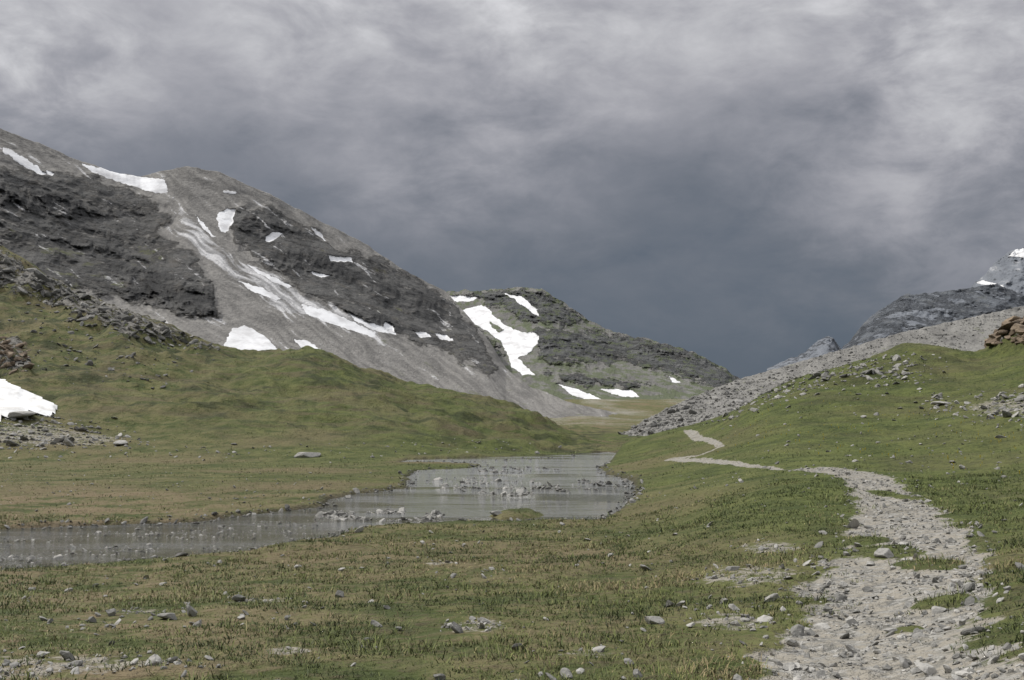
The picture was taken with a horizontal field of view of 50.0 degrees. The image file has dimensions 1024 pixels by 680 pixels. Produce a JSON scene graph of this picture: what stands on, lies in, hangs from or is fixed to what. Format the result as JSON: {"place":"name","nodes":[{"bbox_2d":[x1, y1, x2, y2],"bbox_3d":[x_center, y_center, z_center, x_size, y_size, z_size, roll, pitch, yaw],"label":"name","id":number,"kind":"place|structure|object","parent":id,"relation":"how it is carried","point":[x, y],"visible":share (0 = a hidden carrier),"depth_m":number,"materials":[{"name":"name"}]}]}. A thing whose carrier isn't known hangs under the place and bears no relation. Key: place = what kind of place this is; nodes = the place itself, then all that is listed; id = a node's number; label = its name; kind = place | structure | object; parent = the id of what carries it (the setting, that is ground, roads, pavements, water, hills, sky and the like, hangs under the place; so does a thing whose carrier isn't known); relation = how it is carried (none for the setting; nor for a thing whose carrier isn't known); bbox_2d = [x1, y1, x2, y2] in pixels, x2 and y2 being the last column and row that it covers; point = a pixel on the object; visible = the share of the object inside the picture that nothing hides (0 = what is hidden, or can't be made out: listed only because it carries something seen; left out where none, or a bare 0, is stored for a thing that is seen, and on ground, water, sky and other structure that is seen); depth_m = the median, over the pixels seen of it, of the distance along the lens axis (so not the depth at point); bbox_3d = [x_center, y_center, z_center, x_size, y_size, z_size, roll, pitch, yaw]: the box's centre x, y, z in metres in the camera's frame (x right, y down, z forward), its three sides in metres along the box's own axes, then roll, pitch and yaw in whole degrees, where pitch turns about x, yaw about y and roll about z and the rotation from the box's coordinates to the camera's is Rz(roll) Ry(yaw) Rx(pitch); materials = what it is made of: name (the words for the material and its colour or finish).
{"place":"outdoors","nodes":[
{"label":"outdoors","id":0,"kind":"place"},
{"bbox_2d":[0,128,618,417],"bbox_3d":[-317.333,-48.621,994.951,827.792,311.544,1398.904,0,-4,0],"label":"mountain","id":1,"kind":"structure","parent":0,"point":[219,258],"depth_m":882.76,"materials":[{"name":"grey stone"}]},
{"bbox_2d":[0,452,634,569],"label":"lake","id":2,"kind":"structure","parent":0,"point":[421,498],"depth_m":31.99,"materials":[{"name":"liquid"}]},
{"bbox_2d":[490,511,501,515],"bbox_3d":[-0.461,4.881,30.855,0.306,0.170,0.260,3,-5,-34],"label":"stone","id":3,"kind":"object","parent":2,"relation":"on","point":[495,513],"visible":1,"depth_m":30.77,"materials":[{"name":"stone"}]},
{"bbox_2d":[0,245,1023,679],"bbox_3d":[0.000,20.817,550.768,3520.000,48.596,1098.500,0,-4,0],"label":"ground","id":4,"kind":"structure","parent":0,"point":[226,395],"depth_m":34.71,"materials":[{"name":"green plant"}]},
{"bbox_2d":[0,336,34,374],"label":"outcrop rocks","id":5,"kind":"object","parent":4,"relation":"on","point":[8,351],"visible":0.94,"depth_m":107.70,"materials":[{"name":"stone"}]},
{"bbox_2d":[7,411,36,417],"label":"boulder","id":6,"kind":"object","parent":4,"relation":"on","point":[19,414],"visible":0.96,"depth_m":87.65,"materials":[{"name":"stone"}]},
{"bbox_2d":[0,379,56,420],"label":"snow patch","id":7,"kind":"object","parent":4,"relation":"on","point":[13,398],"visible":0.99,"depth_m":93.99,"materials":[{"name":"white snow"}]},
{"bbox_2d":[0,414,148,452],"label":"rubble","id":8,"kind":"object","parent":4,"relation":"on","point":[68,441],"visible":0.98,"depth_m":84.49,"materials":[{"name":"stone"}]},
{"bbox_2d":[0,296,214,388],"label":"hillside rocks","id":9,"kind":"object","parent":4,"relation":"on","point":[89,362],"visible":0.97,"depth_m":117.66,"materials":[{"name":"stone"}]},
{"bbox_2d":[0,244,220,349],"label":"hillside rocks","id":10,"kind":"object","parent":4,"relation":"on","point":[42,278],"visible":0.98,"depth_m":140.71,"materials":[{"name":"stone"}]},
{"bbox_2d":[113,440,127,444],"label":"boulder","id":11,"kind":"object","parent":4,"relation":"on","point":[119,442],"visible":1,"depth_m":82.31,"materials":[{"name":"stone"}]},
{"bbox_2d":[0,514,354,564],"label":"river stones","id":12,"kind":"object","parent":4,"relation":"on","point":[85,550],"visible":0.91,"depth_m":24.98,"materials":[{"name":"stone"}]},
{"bbox_2d":[8,439,561,462],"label":"hillside rocks","id":13,"kind":"object","parent":4,"relation":"on","point":[372,456],"visible":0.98,"depth_m":80.84,"materials":[{"name":"stone"}]},
{"bbox_2d":[294,452,320,457],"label":"boulder","id":14,"kind":"object","parent":4,"relation":"on","point":[306,454],"visible":1,"depth_m":76.79,"materials":[{"name":"stone"}]},
{"bbox_2d":[4,461,644,568],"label":"shore stones","id":15,"kind":"object","parent":4,"relation":"on","point":[355,490],"visible":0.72,"depth_m":30.21,"materials":[{"name":"grey stone"}]},
{"bbox_2d":[315,507,444,521],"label":"river stones","id":16,"kind":"object","parent":4,"relation":"on","point":[333,514],"visible":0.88,"depth_m":30.90,"materials":[{"name":"stone"}]},
{"bbox_2d":[426,475,569,495],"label":"river stones","id":17,"kind":"object","parent":4,"relation":"on","point":[559,489],"visible":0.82,"depth_m":44.69,"materials":[{"name":"stone"}]},
{"bbox_2d":[422,454,574,463],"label":"river stones","id":18,"kind":"object","parent":4,"relation":"on","point":[496,459],"visible":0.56,"depth_m":78.93,"materials":[{"name":"grey stone"}]},
{"bbox_2d":[0,412,1022,679],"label":"meadow stones","id":19,"kind":"object","parent":4,"relation":"on","point":[924,668],"visible":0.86,"depth_m":11.16,"materials":[{"name":"stone"}]},
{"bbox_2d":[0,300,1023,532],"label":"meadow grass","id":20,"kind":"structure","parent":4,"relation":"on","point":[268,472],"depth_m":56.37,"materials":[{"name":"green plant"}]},
{"bbox_2d":[10,465,1023,679],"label":"path stones","id":21,"kind":"object","parent":4,"relation":"on","point":[849,620],"visible":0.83,"depth_m":10.19,"materials":[{"name":"stone"}]},
{"bbox_2d":[477,465,559,472],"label":"river stones","id":22,"kind":"object","parent":4,"relation":"on","point":[495,470],"visible":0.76,"depth_m":62.55,"materials":[{"name":"grey stone"}]},
{"bbox_2d":[572,477,628,490],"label":"river stones","id":23,"kind":"object","parent":4,"relation":"on","point":[598,483],"visible":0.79,"depth_m":47.34,"materials":[{"name":"grey stone"}]},
{"bbox_2d":[740,617,749,621],"bbox_3d":[2.137,2.562,10.059,0.085,0.027,0.104,0,-4,0],"label":"stone","id":24,"kind":"object","parent":4,"relation":"on","point":[745,619],"visible":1,"depth_m":10.02,"materials":[{"name":"stone"}]},
{"bbox_2d":[676,357,903,428],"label":"rubble","id":25,"kind":"object","parent":4,"relation":"on","point":[824,375],"visible":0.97,"depth_m":75.94,"materials":[{"name":"stone"}]},
{"bbox_2d":[618,308,1020,435],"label":"scree blocks","id":26,"kind":"structure","parent":4,"relation":"on","point":[653,423],"depth_m":216.27,"materials":[{"name":"grey stone"}]},
{"bbox_2d":[627,306,1023,435],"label":"scree slope","id":27,"kind":"structure","parent":4,"relation":"on","point":[974,345],"depth_m":276.51,"materials":[{"name":"grey gravel"}]},
{"bbox_2d":[720,393,1021,473],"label":"rocks","id":28,"kind":"object","parent":4,"relation":"on","point":[898,449],"visible":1,"depth_m":46.41,"materials":[{"name":"grey stone"}]},
{"bbox_2d":[874,548,893,557],"bbox_3d":[4.748,2.713,13.942,0.249,0.137,0.206,3,-5,-33],"label":"stone","id":29,"kind":"object","parent":4,"relation":"on","point":[884,552],"visible":0.99,"depth_m":13.89,"materials":[{"name":"stone"}]},
{"bbox_2d":[756,365,1022,477],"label":"hillside rocks","id":30,"kind":"object","parent":4,"relation":"on","point":[910,461],"visible":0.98,"depth_m":46.29,"materials":[{"name":"stone"}]},
{"bbox_2d":[834,345,945,395],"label":"rubble","id":31,"kind":"object","parent":4,"relation":"on","point":[896,357],"visible":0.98,"depth_m":73.42,"materials":[{"name":"stone"}]},
{"bbox_2d":[883,628,896,631],"bbox_3d":[3.134,2.402,9.101,0.120,0.034,0.100,0,-4,0],"label":"stone","id":32,"kind":"object","parent":4,"relation":"on","point":[890,629],"visible":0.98,"depth_m":9.06,"materials":[{"name":"stone"}]},
{"bbox_2d":[897,389,970,415],"bbox_3d":[23.461,3.474,61.248,3.785,1.736,10.484,-1,-5,17],"label":"rubble","id":33,"kind":"object","parent":4,"relation":"on","point":[939,395],"visible":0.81,"depth_m":61.31,"materials":[{"name":"stone"}]},
{"bbox_2d":[931,606,945,613],"bbox_3d":[3.743,2.371,9.622,0.120,0.066,0.090,-1,-5,15],"label":"stone","id":34,"kind":"object","parent":4,"relation":"on","point":[936,609],"visible":1,"depth_m":9.60,"materials":[{"name":"stone"}]},
{"bbox_2d":[930,401,950,404],"bbox_3d":[23.730,3.500,60.754,0.563,0.232,1.222,3,-5,-37],"label":"boulder","id":35,"kind":"object","parent":4,"relation":"on","point":[938,402],"visible":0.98,"depth_m":60.67,"materials":[{"name":"stone"}]},
{"bbox_2d":[944,384,1023,427],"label":"rubble","id":36,"kind":"object","parent":4,"relation":"on","point":[1006,413],"visible":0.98,"depth_m":56.47,"materials":[{"name":"stone"}]},
{"bbox_2d":[984,316,1023,347],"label":"rock outcrop","id":37,"kind":"object","parent":4,"relation":"on","point":[1013,325],"visible":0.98,"depth_m":79.25,"materials":[{"name":"brown stone"}]},
{"bbox_2d":[0,466,1023,679],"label":"path gravel","id":38,"kind":"structure","parent":0,"point":[796,630],"depth_m":9.74,"materials":[{"name":"grey gravel"}]},
{"bbox_2d":[0,0,1023,377],"label":"sky","id":39,"kind":"structure","parent":0,"point":[741,186],"materials":[{"name":"grey"}]},
{"bbox_2d":[447,287,740,399],"bbox_3d":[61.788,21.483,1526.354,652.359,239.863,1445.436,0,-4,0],"label":"rocky hill","id":40,"kind":"structure","parent":0,"point":[542,340],"depth_m":1299.71,"materials":[{"name":"grey stone"}]},
{"bbox_2d":[767,336,840,370],"bbox_3d":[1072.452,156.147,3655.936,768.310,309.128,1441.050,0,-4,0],"label":"distant peak","id":41,"kind":"structure","parent":0,"point":[825,345],"depth_m":3375.11,"materials":[{"name":"grey stone"}]},
{"bbox_2d":[841,283,1023,349],"bbox_3d":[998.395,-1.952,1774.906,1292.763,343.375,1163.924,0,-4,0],"label":"dark mountain","id":42,"kind":"structure","parent":0,"point":[906,312],"depth_m":1652.95,"materials":[{"name":"grey stone"}]},
{"bbox_2d":[970,247,1023,294],"bbox_3d":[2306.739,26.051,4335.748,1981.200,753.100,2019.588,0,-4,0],"label":"snowy peak","id":43,"kind":"structure","parent":0,"point":[1006,271],"depth_m":4057.12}
]}

